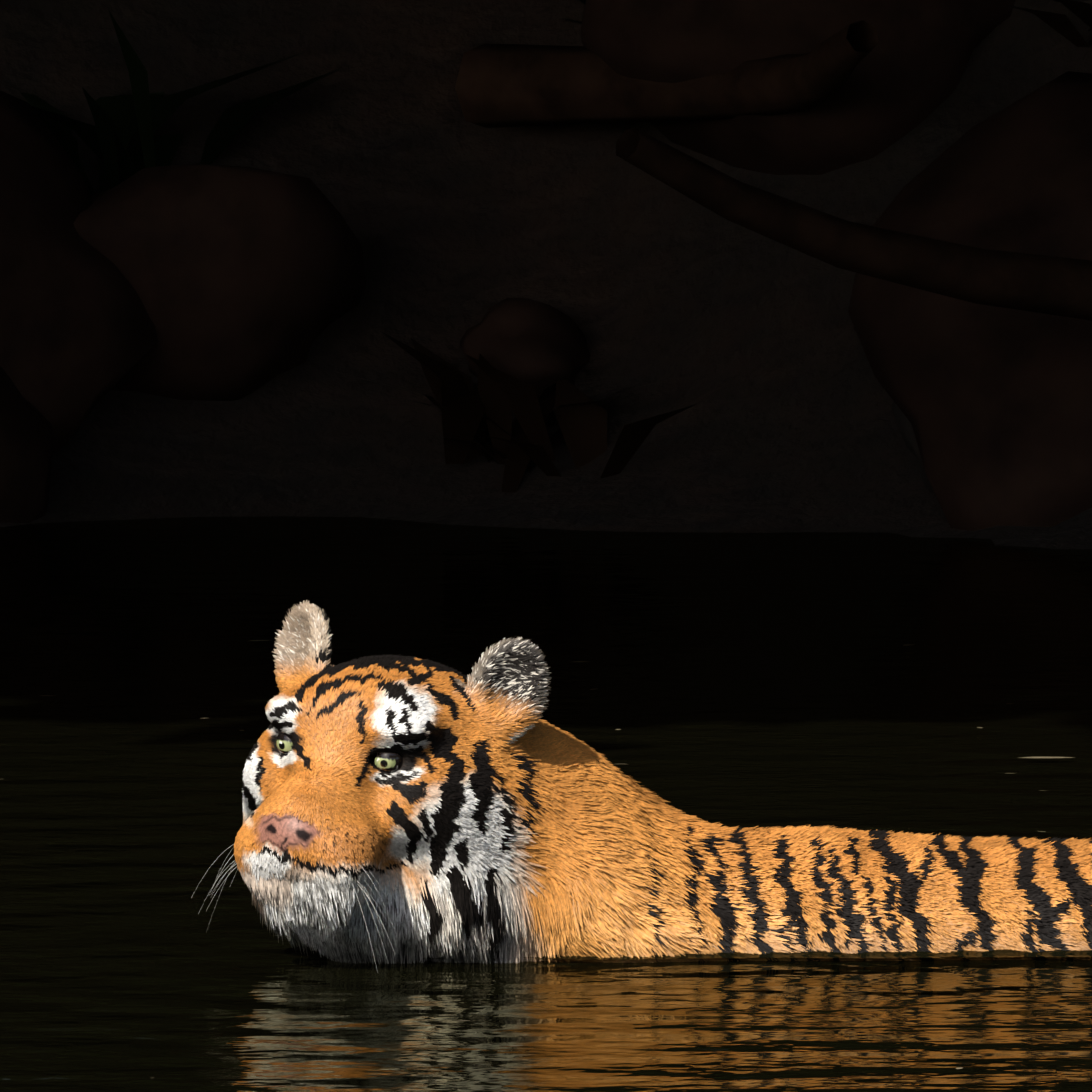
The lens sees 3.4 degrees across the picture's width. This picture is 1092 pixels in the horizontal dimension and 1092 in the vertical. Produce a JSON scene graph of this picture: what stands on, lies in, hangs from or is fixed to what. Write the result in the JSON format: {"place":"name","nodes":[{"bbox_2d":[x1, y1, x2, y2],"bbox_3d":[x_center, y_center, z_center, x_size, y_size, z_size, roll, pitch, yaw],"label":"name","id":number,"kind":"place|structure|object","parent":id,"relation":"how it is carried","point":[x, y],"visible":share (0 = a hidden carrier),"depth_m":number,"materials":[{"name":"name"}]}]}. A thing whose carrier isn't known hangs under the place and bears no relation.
{"place":"outdoors","nodes":[
{"label":"outdoors","id":0,"kind":"place"},
{"bbox_2d":[0,516,1091,1091],"bbox_3d":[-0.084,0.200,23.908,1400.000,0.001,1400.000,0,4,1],"label":"water","id":1,"kind":"structure","parent":0,"point":[768,680],"depth_m":22.78,"materials":[{"name":"black liquid"}]},
{"bbox_2d":[40,640,1075,1077],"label":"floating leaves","id":2,"kind":"object","parent":1,"relation":"on","point":[468,1020],"visible":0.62,"depth_m":22.80,"materials":[{"name":"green plant"}]},
{"bbox_2d":[191,600,1091,972],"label":"tiger","id":3,"kind":"object","parent":1,"relation":"in","point":[399,808],"visible":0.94,"depth_m":19.89},
{"bbox_2d":[418,949,1091,959],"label":"water wake","id":4,"kind":"object","parent":1,"relation":"on","point":[955,954],"visible":0.5,"depth_m":19.92,"materials":[{"name":"brown liquid"}]},
{"bbox_2d":[0,0,1091,548],"bbox_3d":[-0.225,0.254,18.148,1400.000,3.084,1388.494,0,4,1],"label":"ground","id":5,"kind":"structure","parent":0,"point":[744,344],"depth_m":28.07,"materials":[{"name":"brown soil"}]},
{"bbox_2d":[0,0,1091,530],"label":"bank plants","id":6,"kind":"object","parent":5,"relation":"on","point":[152,270],"visible":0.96,"depth_m":27.81,"materials":[{"name":"brown plant"}]}
]}

